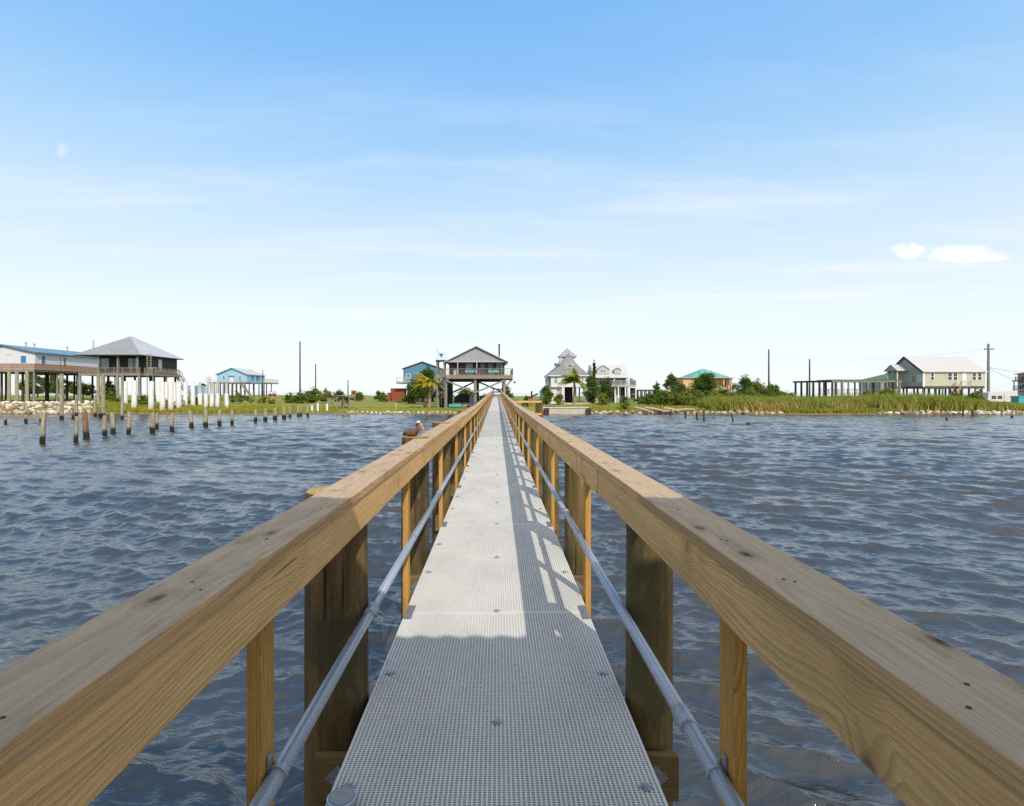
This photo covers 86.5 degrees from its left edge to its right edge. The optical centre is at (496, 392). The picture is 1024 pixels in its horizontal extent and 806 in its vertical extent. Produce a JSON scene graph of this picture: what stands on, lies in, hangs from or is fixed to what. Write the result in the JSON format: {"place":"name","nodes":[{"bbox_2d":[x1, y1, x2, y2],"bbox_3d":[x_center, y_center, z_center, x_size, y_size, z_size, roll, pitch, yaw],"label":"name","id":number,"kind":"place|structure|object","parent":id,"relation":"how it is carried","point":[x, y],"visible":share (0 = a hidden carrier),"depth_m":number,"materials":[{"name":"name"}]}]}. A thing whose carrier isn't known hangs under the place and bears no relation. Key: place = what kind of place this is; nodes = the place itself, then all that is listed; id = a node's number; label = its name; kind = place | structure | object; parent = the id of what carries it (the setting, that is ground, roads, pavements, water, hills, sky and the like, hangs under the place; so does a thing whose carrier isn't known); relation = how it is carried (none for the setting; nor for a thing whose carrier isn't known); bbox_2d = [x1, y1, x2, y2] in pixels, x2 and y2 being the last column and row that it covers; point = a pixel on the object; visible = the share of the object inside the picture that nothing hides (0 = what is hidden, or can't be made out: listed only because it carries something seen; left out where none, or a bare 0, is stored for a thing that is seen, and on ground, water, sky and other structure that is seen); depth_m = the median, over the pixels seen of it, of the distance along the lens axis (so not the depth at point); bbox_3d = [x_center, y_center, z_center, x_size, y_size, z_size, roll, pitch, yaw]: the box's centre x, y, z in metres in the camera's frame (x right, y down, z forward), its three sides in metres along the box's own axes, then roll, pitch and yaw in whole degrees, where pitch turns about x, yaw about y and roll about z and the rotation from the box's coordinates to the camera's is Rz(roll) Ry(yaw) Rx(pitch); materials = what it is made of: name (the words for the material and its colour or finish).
{"place":"outdoors","nodes":[
{"label":"outdoors","id":0,"kind":"place"},
{"bbox_2d":[7,370,10,402],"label":"dock piling","id":1,"kind":"object","parent":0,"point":[9,385],"visible":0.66,"depth_m":99.84,"materials":[{"name":"brown wood"}]},
{"bbox_2d":[15,371,18,401],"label":"dock piling","id":2,"kind":"object","parent":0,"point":[17,386],"visible":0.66,"depth_m":97.85,"materials":[{"name":"brown wood"}]},
{"bbox_2d":[25,370,28,400],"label":"dock piling","id":3,"kind":"object","parent":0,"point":[26,385],"visible":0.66,"depth_m":98.79,"materials":[{"name":"brown wood"}]},
{"bbox_2d":[0,393,1023,805],"bbox_3d":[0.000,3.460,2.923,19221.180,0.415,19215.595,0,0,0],"label":"water","id":4,"kind":"structure","parent":0,"point":[916,519],"depth_m":13.76,"materials":[{"name":"blue liquid"}]},
{"bbox_2d":[39,412,46,442],"bbox_3d":[-31.350,2.995,37.530,0.542,3.368,0.351,0,0,0],"label":"broken piling","id":5,"kind":"object","parent":4,"relation":"in","point":[42,438],"visible":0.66,"depth_m":37.41,"materials":[{"name":"brown wood"}]},
{"bbox_2d":[59,374,63,419],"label":"dock piling","id":6,"kind":"object","parent":4,"relation":"in","point":[61,396],"visible":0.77,"depth_m":69.81,"materials":[{"name":"brown wood"}]},
{"bbox_2d":[73,416,78,441],"bbox_3d":[-29.523,3.141,38.137,0.348,3.059,0.297,0,0,0],"label":"broken piling","id":7,"kind":"object","parent":4,"relation":"in","point":[76,427],"visible":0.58,"depth_m":38.04,"materials":[{"name":"brown wood"}]},
{"bbox_2d":[82,411,89,438],"bbox_3d":[-31.189,3.037,41.349,0.625,3.292,0.451,0,0,0],"label":"broken piling","id":8,"kind":"object","parent":4,"relation":"in","point":[85,427],"visible":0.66,"depth_m":41.19,"materials":[{"name":"brown wood"}]},
{"bbox_2d":[93,395,96,415],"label":"dock piling","id":9,"kind":"object","parent":4,"relation":"in","point":[95,407],"visible":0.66,"depth_m":79.86,"materials":[{"name":"brown wood"}]},
{"bbox_2d":[96,374,99,401],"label":"dock piling","id":10,"kind":"object","parent":4,"relation":"in","point":[98,386],"visible":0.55,"depth_m":96.80,"materials":[{"name":"brown wood"}]},
{"bbox_2d":[101,374,104,416],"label":"dock piling","id":11,"kind":"object","parent":4,"relation":"in","point":[102,394],"visible":0.75,"depth_m":76.77,"materials":[{"name":"brown wood"}]},
{"bbox_2d":[102,415,106,435],"bbox_3d":[-30.898,3.232,42.852,0.356,2.869,0.374,0,0,0],"label":"broken piling","id":12,"kind":"object","parent":4,"relation":"in","point":[104,425],"visible":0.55,"depth_m":42.72,"materials":[{"name":"brown wood"}]},
{"bbox_2d":[110,412,115,433],"bbox_3d":[-32.249,3.160,45.765,0.521,3.037,0.385,0,0,0],"label":"broken piling","id":13,"kind":"object","parent":4,"relation":"in","point":[112,424],"visible":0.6,"depth_m":45.63,"materials":[{"name":"brown wood"}]},
{"bbox_2d":[120,374,123,418],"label":"dock piling","id":14,"kind":"object","parent":4,"relation":"in","point":[122,396],"visible":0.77,"depth_m":70.87,"materials":[{"name":"brown wood"}]},
{"bbox_2d":[126,412,130,434],"bbox_3d":[-30.457,3.104,44.979,0.394,3.135,0.351,0,0,0],"label":"broken piling","id":15,"kind":"object","parent":4,"relation":"in","point":[128,429],"visible":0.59,"depth_m":44.86,"materials":[{"name":"brown wood"}]},
{"bbox_2d":[150,412,154,432],"bbox_3d":[-29.505,3.166,46.579,0.472,3.013,0.436,0,0,0],"label":"broken piling","id":16,"kind":"object","parent":4,"relation":"in","point":[152,423],"visible":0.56,"depth_m":46.42,"materials":[{"name":"brown wood"}]},
{"bbox_2d":[170,413,173,431],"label":"broken piling","id":17,"kind":"object","parent":4,"relation":"in","point":[172,422],"visible":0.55,"depth_m":48.27,"materials":[{"name":"brown wood"}]},
{"bbox_2d":[188,410,193,427],"bbox_3d":[-30.043,3.208,53.565,0.647,2.958,0.418,0,0,0],"label":"broken piling","id":18,"kind":"object","parent":4,"relation":"in","point":[190,417],"visible":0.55,"depth_m":53.42,"materials":[{"name":"brown wood"}]},
{"bbox_2d":[203,409,207,426],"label":"broken piling","id":19,"kind":"object","parent":4,"relation":"in","point":[205,417],"visible":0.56,"depth_m":54.64,"materials":[{"name":"brown wood"}]},
{"bbox_2d":[0,388,1023,805],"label":"pier","id":20,"kind":"structure","parent":4,"relation":"in","point":[496,682],"depth_m":2.01,"materials":[{"name":"brown wood"}]},
{"bbox_2d":[402,421,425,435],"bbox_3d":[-0.775,0.336,5.085,0.226,0.147,0.081,0,0,0],"label":"pelican","id":21,"kind":"object","parent":20,"relation":"on","point":[411,432],"visible":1,"depth_m":5.05,"materials":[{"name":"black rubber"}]},
{"bbox_2d":[0,395,1023,414],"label":"ground","id":22,"kind":"structure","parent":0,"point":[371,401],"depth_m":106.42,"materials":[{"name":"green plant"}]},
{"bbox_2d":[19,375,49,397],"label":"bush","id":23,"kind":"object","parent":22,"relation":"on","point":[41,383],"visible":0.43,"depth_m":159.04,"materials":[{"name":"green plant"}]},
{"bbox_2d":[42,378,72,395],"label":"bush","id":24,"kind":"object","parent":22,"relation":"on","point":[51,387],"visible":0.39,"depth_m":154.04,"materials":[{"name":"green plant"}]},
{"bbox_2d":[0,342,115,401],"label":"stilt house","id":25,"kind":"structure","parent":22,"relation":"on","point":[52,363],"depth_m":119.00,"materials":[{"name":"white"}]},
{"bbox_2d":[68,382,100,398],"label":"bush","id":26,"kind":"object","parent":22,"relation":"on","point":[86,389],"visible":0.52,"depth_m":149.60,"materials":[{"name":"green plant"}]},
{"bbox_2d":[100,380,119,400],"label":"bush","id":27,"kind":"object","parent":22,"relation":"on","point":[109,388],"visible":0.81,"depth_m":111.48,"materials":[{"name":"green plant"}]},
{"bbox_2d":[124,381,127,404],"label":"sleeved piling","id":28,"kind":"object","parent":22,"relation":"on","point":[126,392],"visible":0.56,"depth_m":95.83,"materials":[{"name":"white plastic"}]},
{"bbox_2d":[73,336,190,401],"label":"stilt house","id":29,"kind":"structure","parent":22,"relation":"on","point":[127,357],"depth_m":110.40,"materials":[{"name":"black"}]},
{"bbox_2d":[100,358,109,368],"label":"window","id":30,"kind":"structure","parent":29,"relation":"in","point":[104,362],"depth_m":110.37,"materials":[{"name":"black glass"}]},
{"bbox_2d":[127,358,135,368],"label":"window","id":31,"kind":"structure","parent":29,"relation":"in","point":[131,362],"depth_m":110.37,"materials":[{"name":"black glass"}]},
{"bbox_2d":[131,380,136,407],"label":"sleeved piling","id":32,"kind":"object","parent":22,"relation":"on","point":[134,395],"visible":0.77,"depth_m":91.68,"materials":[{"name":"white plastic"}]},
{"bbox_2d":[137,394,157,404],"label":"bush","id":33,"kind":"object","parent":22,"relation":"on","point":[142,400],"visible":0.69,"depth_m":98.48,"materials":[{"name":"green plant"}]},
{"bbox_2d":[148,381,153,410],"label":"sleeved piling","id":34,"kind":"object","parent":22,"relation":"on","point":[151,396],"visible":0.81,"depth_m":89.17,"materials":[{"name":"white plastic"}]},
{"bbox_2d":[156,382,159,402],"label":"sleeved piling","id":35,"kind":"object","parent":22,"relation":"on","point":[158,391],"visible":0.68,"depth_m":103.69,"materials":[{"name":"white plastic"}]},
{"bbox_2d":[160,381,164,411],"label":"sleeved piling","id":36,"kind":"object","parent":22,"relation":"on","point":[162,394],"visible":0.82,"depth_m":89.18,"materials":[{"name":"white plastic"}]},
{"bbox_2d":[168,382,173,408],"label":"sleeved piling","id":37,"kind":"object","parent":22,"relation":"on","point":[170,396],"visible":0.82,"depth_m":89.19,"materials":[{"name":"white plastic"}]},
{"bbox_2d":[176,381,181,407],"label":"sleeved piling","id":38,"kind":"object","parent":22,"relation":"on","point":[178,395],"visible":0.8,"depth_m":91.65,"materials":[{"name":"white plastic"}]},
{"bbox_2d":[183,382,187,405],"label":"sleeved piling","id":39,"kind":"object","parent":22,"relation":"on","point":[185,393],"visible":0.73,"depth_m":95.68,"materials":[{"name":"white plastic"}]},
{"bbox_2d":[191,382,194,405],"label":"sleeved piling","id":40,"kind":"object","parent":22,"relation":"on","point":[193,393],"visible":0.78,"depth_m":95.71,"materials":[{"name":"white plastic"}]},
{"bbox_2d":[188,383,207,395],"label":"shed","id":41,"kind":"structure","parent":22,"relation":"on","point":[196,387],"depth_m":215.73,"materials":[{"name":"blue"}]},
{"bbox_2d":[198,382,202,404],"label":"sleeved piling","id":42,"kind":"object","parent":22,"relation":"on","point":[200,393],"visible":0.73,"depth_m":95.78,"materials":[{"name":"white plastic"}]},
{"bbox_2d":[204,387,207,408],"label":"sleeved piling","id":43,"kind":"object","parent":22,"relation":"on","point":[205,397],"visible":0.71,"depth_m":91.78,"materials":[{"name":"white plastic"}]},
{"bbox_2d":[210,382,213,406],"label":"sleeved piling","id":44,"kind":"object","parent":22,"relation":"on","point":[211,393],"visible":0.74,"depth_m":91.78,"materials":[{"name":"white plastic"}]},
{"bbox_2d":[78,400,346,413],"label":"marsh grass","id":45,"kind":"structure","parent":22,"relation":"on","point":[197,408],"depth_m":89.59,"materials":[{"name":"green plant"}]},
{"bbox_2d":[215,382,219,406],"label":"sleeved piling","id":46,"kind":"object","parent":22,"relation":"on","point":[217,400],"visible":0.73,"depth_m":91.80,"materials":[{"name":"white plastic"}]},
{"bbox_2d":[224,383,228,406],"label":"sleeved piling","id":47,"kind":"object","parent":22,"relation":"on","point":[226,395],"visible":0.76,"depth_m":91.80,"materials":[{"name":"white plastic"}]},
{"bbox_2d":[220,393,259,402],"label":"bush","id":48,"kind":"object","parent":22,"relation":"on","point":[239,397],"visible":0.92,"depth_m":117.15,"materials":[{"name":"green plant"}]},
{"bbox_2d":[206,368,278,395],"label":"stilt house","id":49,"kind":"structure","parent":22,"relation":"on","point":[236,376],"depth_m":200.00,"materials":[{"name":"blue"}]},
{"bbox_2d":[249,396,280,403],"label":"bush","id":50,"kind":"object","parent":22,"relation":"on","point":[263,400],"visible":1,"depth_m":111.51,"materials":[{"name":"green plant"}]},
{"bbox_2d":[281,392,292,402],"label":"bush","id":51,"kind":"object","parent":22,"relation":"on","point":[287,398],"visible":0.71,"depth_m":121.44,"materials":[{"name":"green plant"}]},
{"bbox_2d":[290,389,308,402],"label":"bush","id":52,"kind":"object","parent":22,"relation":"on","point":[299,397],"visible":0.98,"depth_m":119.47,"materials":[{"name":"green plant"}]},
{"bbox_2d":[299,341,300,391],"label":"utility pole","id":53,"kind":"object","parent":22,"relation":"on","point":[299,366],"visible":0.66,"depth_m":149.87,"materials":[{"name":"brown wood"}]},
{"bbox_2d":[303,386,322,402],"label":"bush","id":54,"kind":"object","parent":22,"relation":"on","point":[311,394],"visible":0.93,"depth_m":120.42,"materials":[{"name":"green plant"}]},
{"bbox_2d":[316,387,335,402],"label":"bush","id":55,"kind":"object","parent":22,"relation":"on","point":[324,395],"visible":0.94,"depth_m":118.49,"materials":[{"name":"green plant"}]},
{"bbox_2d":[333,389,345,401],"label":"bush","id":56,"kind":"object","parent":22,"relation":"on","point":[337,393],"visible":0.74,"depth_m":134.51,"materials":[{"name":"green plant"}]},
{"bbox_2d":[326,395,355,409],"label":"dock ruin","id":57,"kind":"object","parent":22,"relation":"on","point":[343,401],"visible":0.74,"depth_m":92.03,"materials":[{"name":"grey wood"}]},
{"bbox_2d":[387,388,406,400],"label":"container","id":58,"kind":"object","parent":22,"relation":"on","point":[395,394],"visible":0.93,"depth_m":128.00,"materials":[{"name":"red metal"}]},
{"bbox_2d":[336,406,468,412],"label":"lawn grass","id":59,"kind":"structure","parent":22,"relation":"on","point":[401,408],"depth_m":91.34,"materials":[{"name":"green plant"}]},
{"bbox_2d":[401,392,418,402],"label":"bush","id":60,"kind":"object","parent":22,"relation":"on","point":[409,399],"visible":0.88,"depth_m":117.62,"materials":[{"name":"green plant"}]},
{"bbox_2d":[396,361,447,401],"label":"stilt house","id":61,"kind":"structure","parent":22,"relation":"on","point":[410,371],"depth_m":128.00,"materials":[{"name":"blue"}]},
{"bbox_2d":[405,364,443,403],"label":"tree","id":62,"kind":"object","parent":22,"relation":"on","point":[421,393],"visible":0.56,"depth_m":113.14,"materials":[{"name":"green plant"}]},
{"bbox_2d":[410,373,442,407],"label":"palm tree","id":63,"kind":"object","parent":22,"relation":"on","point":[424,381],"visible":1,"depth_m":91.90,"materials":[{"name":"yellow plant"}]},
{"bbox_2d":[453,393,471,406],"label":"boat","id":64,"kind":"object","parent":22,"relation":"on","point":[462,398],"visible":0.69,"depth_m":99.01,"materials":[{"name":"metal"}]},
{"bbox_2d":[454,387,479,396],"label":"tree","id":65,"kind":"object","parent":22,"relation":"on","point":[465,391],"visible":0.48,"depth_m":129.50,"materials":[{"name":"green plant"}]},
{"bbox_2d":[422,344,515,408],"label":"stilt house","id":66,"kind":"structure","parent":22,"relation":"on","point":[481,361],"depth_m":93.30,"materials":[{"name":"grey wood"}]},
{"bbox_2d":[539,383,553,404],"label":"bush","id":67,"kind":"object","parent":22,"relation":"on","point":[548,394],"visible":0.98,"depth_m":109.72,"materials":[{"name":"green plant"}]},
{"bbox_2d":[553,393,564,404],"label":"bush","id":68,"kind":"object","parent":22,"relation":"on","point":[558,398],"visible":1,"depth_m":108.79,"materials":[{"name":"green plant"}]},
{"bbox_2d":[543,407,588,413],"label":"bulkhead","id":69,"kind":"object","parent":22,"relation":"on","point":[567,410],"visible":0.5,"depth_m":86.60,"materials":[{"name":"concrete"}]},
{"bbox_2d":[544,348,591,403],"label":"tower house","id":70,"kind":"structure","parent":22,"relation":"on","point":[563,366],"depth_m":116.00,"materials":[{"name":"white"}]},
{"bbox_2d":[557,367,586,406],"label":"palm tree","id":71,"kind":"object","parent":22,"relation":"on","point":[573,378],"visible":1,"depth_m":94.75,"materials":[{"name":"green plant"}]},
{"bbox_2d":[582,371,599,403],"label":"tree","id":72,"kind":"object","parent":22,"relation":"on","point":[590,397],"visible":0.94,"depth_m":115.66,"materials":[{"name":"green plant"}]},
{"bbox_2d":[596,391,608,404],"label":"bush","id":73,"kind":"object","parent":22,"relation":"on","point":[603,399],"visible":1,"depth_m":105.68,"materials":[{"name":"green plant"}]},
{"bbox_2d":[594,376,616,403],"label":"bush","id":74,"kind":"object","parent":22,"relation":"on","point":[606,388],"visible":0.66,"depth_m":111.58,"materials":[{"name":"green plant"}]},
{"bbox_2d":[586,365,636,402],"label":"dormer house","id":75,"kind":"structure","parent":22,"relation":"on","point":[618,375],"depth_m":127.53,"materials":[{"name":"white"}]},
{"bbox_2d":[619,395,630,409],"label":"bush","id":76,"kind":"object","parent":22,"relation":"on","point":[624,401],"visible":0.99,"depth_m":89.76,"materials":[{"name":"green plant"}]},
{"bbox_2d":[543,404,711,411],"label":"bank grass","id":77,"kind":"structure","parent":22,"relation":"on","point":[609,408],"depth_m":92.38,"materials":[{"name":"green plant"}]},
{"bbox_2d":[639,392,659,405],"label":"bush","id":78,"kind":"object","parent":22,"relation":"on","point":[648,399],"visible":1,"depth_m":101.05,"materials":[{"name":"green plant"}]},
{"bbox_2d":[650,381,661,395],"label":"bush","id":79,"kind":"object","parent":22,"relation":"on","point":[656,387],"visible":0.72,"depth_m":117.71,"materials":[{"name":"green plant"}]},
{"bbox_2d":[654,389,668,404],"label":"bush","id":80,"kind":"object","parent":22,"relation":"on","point":[661,395],"visible":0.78,"depth_m":101.97,"materials":[{"name":"green plant"}]},
{"bbox_2d":[657,388,679,405],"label":"bush","id":81,"kind":"object","parent":22,"relation":"on","point":[669,396],"visible":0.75,"depth_m":102.34,"materials":[{"name":"green plant"}]},
{"bbox_2d":[662,371,679,394],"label":"bush","id":82,"kind":"object","parent":22,"relation":"on","point":[671,381],"visible":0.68,"depth_m":111.65,"materials":[{"name":"green plant"}]},
{"bbox_2d":[675,381,688,397],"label":"bush","id":83,"kind":"object","parent":22,"relation":"on","point":[681,388],"visible":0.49,"depth_m":107.60,"materials":[{"name":"green plant"}]},
{"bbox_2d":[677,390,697,405],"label":"bush","id":84,"kind":"object","parent":22,"relation":"on","point":[687,398],"visible":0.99,"depth_m":100.95,"materials":[{"name":"green plant"}]},
{"bbox_2d":[682,386,705,405],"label":"bush","id":85,"kind":"object","parent":22,"relation":"on","point":[690,390],"visible":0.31,"depth_m":103.49,"materials":[{"name":"green plant"}]},
{"bbox_2d":[688,372,723,397],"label":"tree","id":86,"kind":"object","parent":22,"relation":"on","point":[705,382],"visible":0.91,"depth_m":108.96,"materials":[{"name":"green plant"}]},
{"bbox_2d":[731,373,755,393],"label":"tree","id":87,"kind":"object","parent":22,"relation":"on","point":[744,383],"visible":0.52,"depth_m":111.62,"materials":[{"name":"green plant"}]},
{"bbox_2d":[745,378,771,394],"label":"tree","id":88,"kind":"object","parent":22,"relation":"on","point":[757,387],"visible":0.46,"depth_m":105.68,"materials":[{"name":"green plant"}]},
{"bbox_2d":[755,388,776,398],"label":"bush","id":89,"kind":"object","parent":22,"relation":"on","point":[765,392],"visible":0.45,"depth_m":101.02,"materials":[{"name":"green plant"}]},
{"bbox_2d":[766,382,780,396],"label":"tree","id":90,"kind":"object","parent":22,"relation":"on","point":[772,388],"visible":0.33,"depth_m":107.39,"materials":[{"name":"green plant"}]},
{"bbox_2d":[782,407,903,413],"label":"shoreline grass","id":91,"kind":"structure","parent":22,"relation":"on","point":[835,410],"depth_m":86.43,"materials":[{"name":"green plant"}]},
{"bbox_2d":[793,380,901,398],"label":"platform","id":92,"kind":"structure","parent":22,"relation":"on","point":[842,389],"depth_m":102.13,"materials":[{"name":"grey wood"}]},
{"bbox_2d":[696,390,1023,411],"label":"reed bed","id":93,"kind":"object","parent":22,"relation":"on","point":[716,401],"visible":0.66,"depth_m":88.85,"materials":[{"name":"green plant"}]},
{"bbox_2d":[859,374,896,394],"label":"green roofed wing","id":94,"kind":"structure","parent":22,"relation":"on","point":[882,377],"depth_m":122.25,"materials":[{"name":"green metal"}]},
{"bbox_2d":[876,386,898,396],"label":"bush","id":95,"kind":"object","parent":22,"relation":"on","point":[886,390],"visible":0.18,"depth_m":98.59,"materials":[{"name":"green plant"}]},
{"bbox_2d":[884,356,987,397],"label":"stilt house","id":96,"kind":"structure","parent":22,"relation":"on","point":[944,373],"depth_m":105.97,"materials":[{"name":"yellow"}]},
{"bbox_2d":[962,391,984,400],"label":"bush","id":97,"kind":"object","parent":22,"relation":"on","point":[975,395],"visible":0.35,"depth_m":100.53,"materials":[{"name":"green plant"}]},
{"bbox_2d":[984,344,994,391],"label":"utility pole","id":98,"kind":"object","parent":22,"relation":"on","point":[988,349],"visible":0.91,"depth_m":117.81,"materials":[{"name":"grey wood"}]},
{"bbox_2d":[980,391,1017,402],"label":"camper trailer","id":99,"kind":"object","parent":22,"relation":"on","point":[1001,396],"visible":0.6,"depth_m":112.00,"materials":[{"name":"white metal"}]},
{"bbox_2d":[1010,396,1023,402],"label":"storage bin","id":100,"kind":"object","parent":22,"relation":"on","point":[1017,399],"visible":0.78,"depth_m":101.25,"materials":[{"name":"teal plastic"}]},
{"bbox_2d":[0,0,1023,392],"label":"sky","id":101,"kind":"structure","parent":0,"point":[654,189],"materials":[{"name":"blue"}]},
{"bbox_2d":[670,369,734,392],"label":"peach house","id":102,"kind":"structure","parent":0,"point":[687,379],"depth_m":166.78,"materials":[{"name":"paint"}]},
{"bbox_2d":[1012,372,1023,395],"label":"house","id":103,"kind":"structure","parent":0,"point":[1020,381],"depth_m":142.06,"materials":[{"name":"white"}]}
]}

